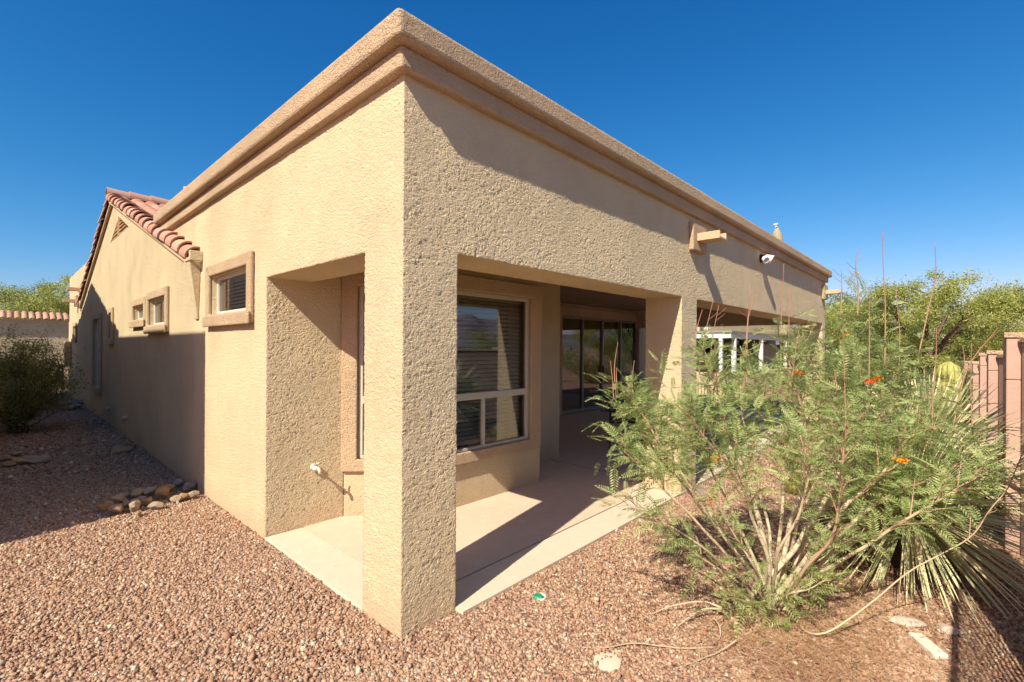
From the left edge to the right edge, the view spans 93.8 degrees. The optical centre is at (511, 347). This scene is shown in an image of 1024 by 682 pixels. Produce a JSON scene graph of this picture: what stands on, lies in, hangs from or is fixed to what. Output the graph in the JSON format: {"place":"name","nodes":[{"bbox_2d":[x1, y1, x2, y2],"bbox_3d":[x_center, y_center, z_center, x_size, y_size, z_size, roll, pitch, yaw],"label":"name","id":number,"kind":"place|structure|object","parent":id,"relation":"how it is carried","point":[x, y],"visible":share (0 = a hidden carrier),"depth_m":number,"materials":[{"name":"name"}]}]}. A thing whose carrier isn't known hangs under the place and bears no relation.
{"place":"outdoors","nodes":[
{"label":"outdoors","id":0,"kind":"place"},
{"bbox_2d":[0,352,1023,681],"bbox_3d":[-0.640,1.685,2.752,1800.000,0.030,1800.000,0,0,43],"label":"ground","id":1,"kind":"structure","parent":0,"point":[1012,674],"depth_m":3.04,"materials":[{"name":"brown gravel"}]},
{"bbox_2d":[0,455,12,460],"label":"rock","id":2,"kind":"object","parent":1,"relation":"on","point":[5,457],"visible":0.97,"depth_m":6.83,"materials":[{"name":"stone"}]},
{"bbox_2d":[1,461,16,465],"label":"rock","id":3,"kind":"object","parent":1,"relation":"on","point":[9,463],"visible":1,"depth_m":6.52,"materials":[{"name":"brown stone"}]},
{"bbox_2d":[7,451,21,455],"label":"rock","id":4,"kind":"object","parent":1,"relation":"on","point":[15,453],"visible":0.95,"depth_m":7.09,"materials":[{"name":"grey stone"}]},
{"bbox_2d":[0,363,39,434],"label":"bush","id":5,"kind":"object","parent":1,"relation":"on","point":[3,397],"visible":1,"depth_m":6.60,"materials":[{"name":"green plant"}]},
{"bbox_2d":[11,457,28,464],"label":"rock","id":6,"kind":"object","parent":1,"relation":"on","point":[19,461],"visible":0.78,"depth_m":6.64,"materials":[{"name":"stone"}]},
{"bbox_2d":[0,278,57,318],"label":"palo verde tree","id":7,"kind":"object","parent":1,"relation":"on","point":[24,290],"visible":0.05,"depth_m":43.21,"materials":[{"name":"green plant"}]},
{"bbox_2d":[22,455,38,459],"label":"rock","id":8,"kind":"object","parent":1,"relation":"on","point":[29,457],"visible":0.35,"depth_m":6.81,"materials":[{"name":"grey stone"}]},
{"bbox_2d":[0,310,69,378],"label":"wall","id":9,"kind":"structure","parent":1,"relation":"on","point":[58,327],"depth_m":22.73,"materials":[{"name":"paint"}]},
{"bbox_2d":[0,276,69,320],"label":"palo verde tree","id":10,"kind":"object","parent":1,"relation":"on","point":[12,292],"visible":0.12,"depth_m":40.18,"materials":[{"name":"green plant"}]},
{"bbox_2d":[0,272,73,320],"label":"palo verde tree","id":11,"kind":"object","parent":1,"relation":"on","point":[42,305],"visible":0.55,"depth_m":37.61,"materials":[{"name":"green plant"}]},
{"bbox_2d":[13,285,63,318],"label":"palo verde tree","id":12,"kind":"object","parent":1,"relation":"on","point":[27,292],"visible":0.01,"depth_m":43.85,"materials":[{"name":"green plant"}]},
{"bbox_2d":[26,455,50,462],"bbox_3d":[-6.653,1.590,6.764,0.182,0.124,0.247,0,0,8],"label":"rock","id":13,"kind":"object","parent":1,"relation":"on","point":[43,459],"visible":0.98,"depth_m":6.73,"materials":[{"name":"grey stone"}]},
{"bbox_2d":[0,323,103,433],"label":"bush","id":14,"kind":"object","parent":1,"relation":"on","point":[39,396],"visible":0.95,"depth_m":8.93,"materials":[{"name":"green plant"}]},
{"bbox_2d":[60,404,81,409],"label":"rock","id":15,"kind":"object","parent":1,"relation":"on","point":[77,406],"visible":0.58,"depth_m":12.41,"materials":[{"name":"grey stone"}]},
{"bbox_2d":[66,400,82,404],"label":"rock","id":16,"kind":"object","parent":1,"relation":"on","point":[78,402],"visible":0.33,"depth_m":13.19,"materials":[{"name":"grey stone"}]},
{"bbox_2d":[96,502,113,510],"bbox_3d":[-4.111,1.608,4.839,0.074,0.078,0.140,0,0,43],"label":"rock","id":17,"kind":"object","parent":1,"relation":"on","point":[103,507],"visible":0.85,"depth_m":4.81,"materials":[{"name":"brown stone"}]},
{"bbox_2d":[108,503,122,512],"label":"rock","id":18,"kind":"object","parent":1,"relation":"on","point":[116,508],"visible":1,"depth_m":4.71,"materials":[{"name":"beige stone"}]},
{"bbox_2d":[110,494,126,503],"bbox_3d":[-4.174,1.606,5.082,0.104,0.102,0.124,0,0,-5],"label":"rock","id":19,"kind":"object","parent":1,"relation":"on","point":[118,498],"visible":0.84,"depth_m":5.05,"materials":[{"name":"grey stone"}]},
{"bbox_2d":[111,446,132,454],"bbox_3d":[-6.028,1.585,7.409,0.198,0.112,0.279,0,0,43],"label":"rock","id":20,"kind":"object","parent":1,"relation":"on","point":[121,449],"visible":0.95,"depth_m":7.36,"materials":[{"name":"grey stone"}]},
{"bbox_2d":[122,500,128,507],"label":"rock","id":21,"kind":"object","parent":1,"relation":"on","point":[125,503],"visible":0.81,"depth_m":4.92,"materials":[{"name":"grey stone"}]},
{"bbox_2d":[121,492,129,496],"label":"rock","id":22,"kind":"object","parent":1,"relation":"on","point":[126,494],"visible":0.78,"depth_m":5.24,"materials":[{"name":"grey stone"}]},
{"bbox_2d":[129,500,140,511],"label":"rock","id":23,"kind":"object","parent":1,"relation":"on","point":[134,505],"visible":0.93,"depth_m":4.79,"materials":[{"name":"beige stone"}]},
{"bbox_2d":[131,488,143,497],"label":"rock","id":24,"kind":"object","parent":1,"relation":"on","point":[136,492],"visible":0.88,"depth_m":5.24,"materials":[{"name":"grey stone"}]},
{"bbox_2d":[135,510,141,515],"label":"rock","id":25,"kind":"object","parent":1,"relation":"on","point":[138,512],"visible":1,"depth_m":4.67,"materials":[{"name":"beige stone"}]},
{"bbox_2d":[141,498,151,505],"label":"rock","id":26,"kind":"object","parent":1,"relation":"on","point":[146,501],"visible":0.89,"depth_m":4.96,"materials":[{"name":"brown stone"}]},
{"bbox_2d":[143,486,156,496],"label":"rock","id":27,"kind":"object","parent":1,"relation":"on","point":[149,491],"visible":0.76,"depth_m":5.29,"materials":[{"name":"grey stone"}]},
{"bbox_2d":[147,501,163,509],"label":"rock","id":28,"kind":"object","parent":1,"relation":"on","point":[156,505],"visible":0.98,"depth_m":4.86,"materials":[{"name":"beige stone"}]},
{"bbox_2d":[155,485,169,498],"bbox_3d":[-3.831,1.601,5.254,0.134,0.159,0.178,0,0,-31],"label":"rock","id":29,"kind":"object","parent":1,"relation":"on","point":[161,492],"visible":0.98,"depth_m":5.20,"materials":[{"name":"brown stone"}]},
{"bbox_2d":[166,484,175,491],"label":"rock","id":30,"kind":"object","parent":1,"relation":"on","point":[172,487],"visible":0.48,"depth_m":5.47,"materials":[{"name":"brown stone"}]},
{"bbox_2d":[170,495,181,501],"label":"rock","id":31,"kind":"object","parent":1,"relation":"on","point":[174,498],"visible":1,"depth_m":5.07,"materials":[{"name":"beige stone"}]},
{"bbox_2d":[173,478,184,486],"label":"rock","id":32,"kind":"object","parent":1,"relation":"on","point":[178,482],"visible":0.97,"depth_m":5.64,"materials":[{"name":"grey stone"}]},
{"bbox_2d":[179,493,188,500],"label":"rock","id":33,"kind":"object","parent":1,"relation":"on","point":[184,495],"visible":0.87,"depth_m":5.15,"materials":[{"name":"orange stone"}]},
{"bbox_2d":[182,485,189,490],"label":"rock","id":34,"kind":"object","parent":1,"relation":"on","point":[185,487],"visible":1,"depth_m":5.46,"materials":[{"name":"grey stone"}]},
{"bbox_2d":[183,481,197,490],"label":"rock","id":35,"kind":"object","parent":1,"relation":"on","point":[192,485],"visible":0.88,"depth_m":5.53,"materials":[{"name":"grey stone"}]},
{"bbox_2d":[187,490,199,498],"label":"rock","id":36,"kind":"object","parent":1,"relation":"on","point":[193,494],"visible":0.99,"depth_m":5.21,"materials":[{"name":"beige stone"}]},
{"bbox_2d":[265,528,362,610],"bbox_3d":[-1.438,1.701,3.713,1.635,0.100,0.324,0,0,43],"label":"slab border","id":37,"kind":"object","parent":1,"relation":"on","point":[337,571],"visible":0.52,"depth_m":3.69,"materials":[{"name":"concrete"}]},
{"bbox_2d":[63,8,840,638],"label":"house","id":38,"kind":"structure","parent":1,"relation":"on","point":[393,276],"depth_m":4.40,"materials":[{"name":"paint"}]},
{"bbox_2d":[71,322,76,341],"bbox_3d":[-13.425,-0.451,14.688,1.020,0.602,0.064,0,0,43],"label":"small window","id":39,"kind":"structure","parent":38,"relation":"in","point":[73,339],"depth_m":14.48,"materials":[{"name":"paint"}]},
{"bbox_2d":[90,313,101,394],"bbox_3d":[-9.796,0.151,11.347,1.450,1.862,0.150,0,0,43],"label":"tall window","id":40,"kind":"structure","parent":38,"relation":"in","point":[98,391],"depth_m":11.44,"materials":[{"name":"paint"}]},
{"bbox_2d":[105,307,113,344],"bbox_3d":[-8.326,-0.435,9.914,0.630,0.772,0.064,0,0,43],"label":"narrow window","id":41,"kind":"structure","parent":38,"relation":"in","point":[109,341],"depth_m":9.79,"materials":[{"name":"paint"}]},
{"bbox_2d":[129,296,145,327],"bbox_3d":[-6.138,-0.566,7.926,1.180,0.482,0.150,0,0,43],"label":"small window","id":42,"kind":"structure","parent":38,"relation":"in","point":[141,321],"depth_m":7.91,"materials":[{"name":"paint"}]},
{"bbox_2d":[143,286,168,333],"bbox_3d":[-5.164,-0.521,7.014,1.370,0.642,0.150,0,0,43],"label":"small window","id":43,"kind":"structure","parent":38,"relation":"in","point":[161,306],"depth_m":7.06,"materials":[{"name":"paint"}]},
{"bbox_2d":[202,250,253,326],"bbox_3d":[-2.818,-0.549,4.862,1.416,0.667,0.215,0,0,43],"label":"small window","id":44,"kind":"structure","parent":38,"relation":"in","point":[245,315],"depth_m":4.87,"materials":[{"name":"paint"}]},
{"bbox_2d":[341,271,364,471],"bbox_3d":[-1.219,0.228,4.702,0.878,1.970,0.095,0,0,-2],"label":"window","id":45,"kind":"structure","parent":38,"relation":"in","point":[352,392],"depth_m":4.64,"materials":[{"name":"paint"}]},
{"bbox_2d":[456,274,541,465],"bbox_3d":[-0.259,0.233,5.362,0.195,1.970,1.620,0,0,43],"label":"window","id":46,"kind":"structure","parent":38,"relation":"in","point":[532,351],"depth_m":5.50,"materials":[{"name":"paint"}]},
{"bbox_2d":[562,315,636,414],"bbox_3d":[2.468,0.445,13.130,0.140,2.440,3.810,0,0,43],"label":"sliding door","id":47,"kind":"structure","parent":38,"relation":"in","point":[581,349],"depth_m":13.11,"materials":[{"name":"black metal"}]},
{"bbox_2d":[615,322,631,401],"bbox_3d":[3.324,0.445,14.293,0.080,2.350,0.858,0,0,43],"label":"curtain","id":48,"kind":"object","parent":38,"relation":"hanging from","point":[626,349],"visible":0.45,"depth_m":14.39,"materials":[{"name":"grey fabric"}]},
{"bbox_2d":[533,593,545,600],"bbox_3d":[0.188,1.686,3.214,0.084,0.050,0.088,0,0,43],"label":"valve cover","id":49,"kind":"object","parent":1,"relation":"on","point":[538,596],"visible":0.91,"depth_m":3.20,"materials":[{"name":"green plastic"}]},
{"bbox_2d":[304,404,799,580],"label":"patio slab","id":50,"kind":"structure","parent":1,"relation":"on","point":[558,497],"depth_m":5.10,"materials":[{"name":"concrete"}]},
{"bbox_2d":[456,497,633,581],"bbox_3d":[2.833,1.689,8.137,1.810,0.001,11.990,0,0,43],"label":"slab joint","id":51,"kind":"object","parent":50,"relation":"on","point":[532,545],"visible":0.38,"depth_m":3.92,"materials":[{"name":"grey concrete"}]},
{"bbox_2d":[601,407,629,412],"bbox_3d":[2.835,1.671,12.718,0.550,0.015,0.900,0,0,43],"label":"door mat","id":52,"kind":"object","parent":50,"relation":"on","point":[612,410],"depth_m":12.57,"materials":[{"name":"black"}]},
{"bbox_2d":[605,388,641,450],"bbox_3d":[1.858,1.183,8.002,0.583,0.959,0.524,0,0,9],"label":"patio chair","id":53,"kind":"object","parent":50,"relation":"on","point":[611,420],"visible":0.53,"depth_m":7.88,"materials":[{"name":"black metal"}]},
{"bbox_2d":[630,379,644,417],"bbox_3d":[2.975,1.208,11.000,0.400,0.920,0.400,0,0,43],"label":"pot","id":54,"kind":"object","parent":50,"relation":"on","point":[638,380],"visible":0.2,"depth_m":10.93,"materials":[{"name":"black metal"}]},
{"bbox_2d":[696,384,714,432],"bbox_3d":[3.452,1.193,9.020,0.524,0.959,0.582,0,0,45],"label":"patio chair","id":55,"kind":"object","parent":50,"relation":"on","point":[707,394],"visible":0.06,"depth_m":9.08,"materials":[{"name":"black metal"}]},
{"bbox_2d":[696,400,724,444],"bbox_3d":[2.972,1.305,8.070,1.200,0.734,1.200,0,0,43],"label":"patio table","id":56,"kind":"object","parent":50,"relation":"on","point":[705,401],"visible":0.08,"depth_m":7.92,"materials":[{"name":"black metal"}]},
{"bbox_2d":[594,652,620,671],"bbox_3d":[0.509,1.691,2.561,0.149,0.044,0.150,0,0,43],"label":"rock","id":57,"kind":"object","parent":1,"relation":"on","point":[608,664],"visible":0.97,"depth_m":2.55,"materials":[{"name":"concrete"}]},
{"bbox_2d":[455,420,805,614],"bbox_3d":[3.558,1.732,7.527,0.322,0.100,11.896,0,0,42],"label":"slab border","id":58,"kind":"object","parent":1,"relation":"on","point":[478,588],"visible":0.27,"depth_m":3.88,"materials":[{"name":"concrete"}]},
{"bbox_2d":[575,641,713,648],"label":"fallen branch","id":59,"kind":"object","parent":1,"relation":"on","point":[707,647],"visible":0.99,"depth_m":2.67,"materials":[{"name":"brown wood"}]},
{"bbox_2d":[652,598,720,614],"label":"fallen branch","id":60,"kind":"object","parent":1,"relation":"on","point":[708,602],"visible":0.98,"depth_m":3.01,"materials":[{"name":"beige wood"}]},
{"bbox_2d":[675,607,721,628],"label":"fallen branch","id":61,"kind":"object","parent":1,"relation":"on","point":[710,608],"visible":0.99,"depth_m":2.94,"materials":[{"name":"beige wood"}]},
{"bbox_2d":[696,487,707,493],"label":"rock","id":62,"kind":"object","parent":1,"relation":"on","point":[701,490],"visible":0.45,"depth_m":5.59,"materials":[{"name":"beige stone"}]},
{"bbox_2d":[675,639,737,668],"bbox_3d":[1.052,1.658,2.591,0.453,0.060,0.024,0,0,-22],"label":"fallen branch","id":63,"kind":"object","parent":1,"relation":"on","point":[731,643],"visible":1,"depth_m":2.60,"materials":[{"name":"brown wood"}]},
{"bbox_2d":[712,616,722,644],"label":"fallen branch","id":64,"kind":"object","parent":1,"relation":"on","point":[719,628],"visible":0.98,"depth_m":2.81,"materials":[{"name":"brown wood"}]},
{"bbox_2d":[696,325,799,396],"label":"patio house","id":65,"kind":"structure","parent":1,"relation":"on","point":[766,349],"depth_m":21.11,"materials":[{"name":"white paint"}]},
{"bbox_2d":[701,339,711,363],"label":"window","id":66,"kind":"structure","parent":65,"relation":"in","point":[707,349],"depth_m":22.97,"materials":[{"name":"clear glass"}]},
{"bbox_2d":[737,340,740,361],"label":"window","id":67,"kind":"structure","parent":65,"relation":"in","point":[738,341],"depth_m":26.28,"materials":[{"name":"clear glass"}]},
{"bbox_2d":[772,223,791,367],"bbox_3d":[14.120,-2.355,25.011,1.105,8.182,0.500,0,0,-2],"label":"saguaro","id":68,"kind":"object","parent":1,"relation":"on","point":[777,232],"visible":0.16,"depth_m":24.84,"materials":[{"name":"plant"}]},
{"bbox_2d":[777,325,799,342],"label":"palo verde tree","id":69,"kind":"object","parent":1,"relation":"on","point":[794,329],"visible":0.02,"depth_m":40.35,"materials":[{"name":"green plant"}]},
{"bbox_2d":[779,471,815,495],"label":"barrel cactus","id":70,"kind":"object","parent":1,"relation":"on","point":[795,492],"visible":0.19,"depth_m":5.49,"materials":[{"name":"green plant"}]},
{"bbox_2d":[578,231,1023,666],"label":"flowering shrub","id":71,"kind":"object","parent":1,"relation":"on","point":[771,584],"visible":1,"depth_m":2.97,"materials":[{"name":"green plant"}]},
{"bbox_2d":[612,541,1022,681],"bbox_3d":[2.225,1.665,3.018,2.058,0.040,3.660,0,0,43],"label":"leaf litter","id":72,"kind":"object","parent":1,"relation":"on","point":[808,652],"visible":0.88,"depth_m":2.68,"materials":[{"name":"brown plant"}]},
{"bbox_2d":[727,552,962,681],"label":"soil","id":73,"kind":"structure","parent":1,"relation":"on","point":[936,678],"depth_m":2.82,"materials":[{"name":"brown soil"}]},
{"bbox_2d":[908,632,948,659],"bbox_3d":[2.344,1.684,2.702,0.075,0.035,0.210,0,0,7],"label":"stone slab","id":74,"kind":"object","parent":73,"relation":"on","point":[929,645],"depth_m":2.67,"materials":[{"name":"beige stone"}]},
{"bbox_2d":[826,360,872,399],"bbox_3d":[11.235,0.935,16.211,1.860,1.687,1.840,0,0,-30],"label":"bush","id":75,"kind":"object","parent":1,"relation":"on","point":[841,380],"visible":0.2,"depth_m":15.97,"materials":[{"name":"green plant"}]},
{"bbox_2d":[828,610,888,629],"bbox_3d":[2.148,1.675,2.964,0.626,0.066,0.064,0,0,-22],"label":"fallen branch","id":76,"kind":"object","parent":1,"relation":"on","point":[856,623],"visible":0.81,"depth_m":2.92,"materials":[{"name":"brown wood"}]},
{"bbox_2d":[787,276,931,379],"bbox_3d":[17.453,-0.621,24.100,6.528,5.114,7.494,0,0,43],"label":"mesquite tree","id":77,"kind":"object","parent":1,"relation":"on","point":[847,300],"visible":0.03,"depth_m":22.93,"materials":[{"name":"green plant"}]},
{"bbox_2d":[851,362,921,399],"bbox_3d":[11.838,1.111,15.040,2.114,1.386,1.873,0,0,31],"label":"bush","id":78,"kind":"object","parent":1,"relation":"on","point":[905,372],"visible":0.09,"depth_m":14.96,"materials":[{"name":"green plant"}]},
{"bbox_2d":[765,383,1023,627],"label":"yucca","id":79,"kind":"object","parent":1,"relation":"on","point":[904,555],"visible":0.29,"depth_m":3.37,"materials":[{"name":"green plant"}]},
{"bbox_2d":[787,266,1023,379],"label":"mesquite tree","id":80,"kind":"object","parent":1,"relation":"on","point":[999,306],"visible":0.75,"depth_m":17.62,"materials":[{"name":"green plant"}]},
{"bbox_2d":[887,615,926,628],"bbox_3d":[2.409,1.688,2.936,0.191,0.051,0.127,0,0,-8],"label":"rock","id":81,"kind":"object","parent":1,"relation":"on","point":[905,619],"visible":0.91,"depth_m":2.92,"materials":[{"name":"beige stone"}]},
{"bbox_2d":[810,366,1023,514],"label":"yucca","id":82,"kind":"object","parent":1,"relation":"on","point":[974,410],"visible":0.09,"depth_m":4.33,"materials":[{"name":"green plant"}]},
{"bbox_2d":[901,360,940,397],"bbox_3d":[10.376,1.059,12.021,1.427,1.509,1.623,0,0,24],"label":"bush","id":83,"kind":"object","parent":1,"relation":"on","point":[918,380],"visible":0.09,"depth_m":12.03,"materials":[{"name":"green plant"}]},
{"bbox_2d":[923,350,971,423],"bbox_3d":[10.292,0.918,10.975,1.616,1.706,1.360,0,0,43],"label":"bush","id":84,"kind":"object","parent":1,"relation":"on","point":[966,379],"visible":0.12,"depth_m":10.86,"materials":[{"name":"green plant"}]},
{"bbox_2d":[936,623,963,634],"bbox_3d":[2.619,1.688,2.863,0.125,0.041,0.095,0,0,14],"label":"rock","id":85,"kind":"object","parent":1,"relation":"on","point":[950,630],"visible":0.94,"depth_m":2.85,"materials":[{"name":"beige stone"}]},
{"bbox_2d":[935,357,965,432],"bbox_3d":[8.195,0.992,9.009,0.625,1.705,0.607,0,0,43],"label":"column cactus","id":86,"kind":"object","parent":1,"relation":"on","point":[946,367],"depth_m":8.88,"materials":[{"name":"yellow plant"}]},
{"bbox_2d":[910,313,1022,362],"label":"palo verde tree","id":87,"kind":"object","parent":1,"relation":"on","point":[966,334],"visible":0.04,"depth_m":26.44,"materials":[{"name":"green plant"}]},
{"bbox_2d":[959,470,1001,515],"bbox_3d":[5.153,1.494,5.088,1.073,1.047,1.182,0,0,43],"label":"bush","id":88,"kind":"object","parent":1,"relation":"on","point":[995,508],"visible":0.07,"depth_m":4.94,"materials":[{"name":"green plant"}]},
{"bbox_2d":[965,332,1023,556],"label":"garden fence","id":89,"kind":"object","parent":1,"relation":"on","point":[1005,366],"visible":0.62,"depth_m":4.02,"materials":[{"name":"paint"}]},
{"bbox_2d":[0,0,1023,337],"label":"sky","id":90,"kind":"structure","parent":0,"point":[838,124],"materials":[{"name":"blue"}]},
{"bbox_2d":[777,345,936,379],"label":"cream house","id":91,"kind":"structure","parent":0,"point":[778,347],"depth_m":26.91,"materials":[{"name":"paint"}]}
]}

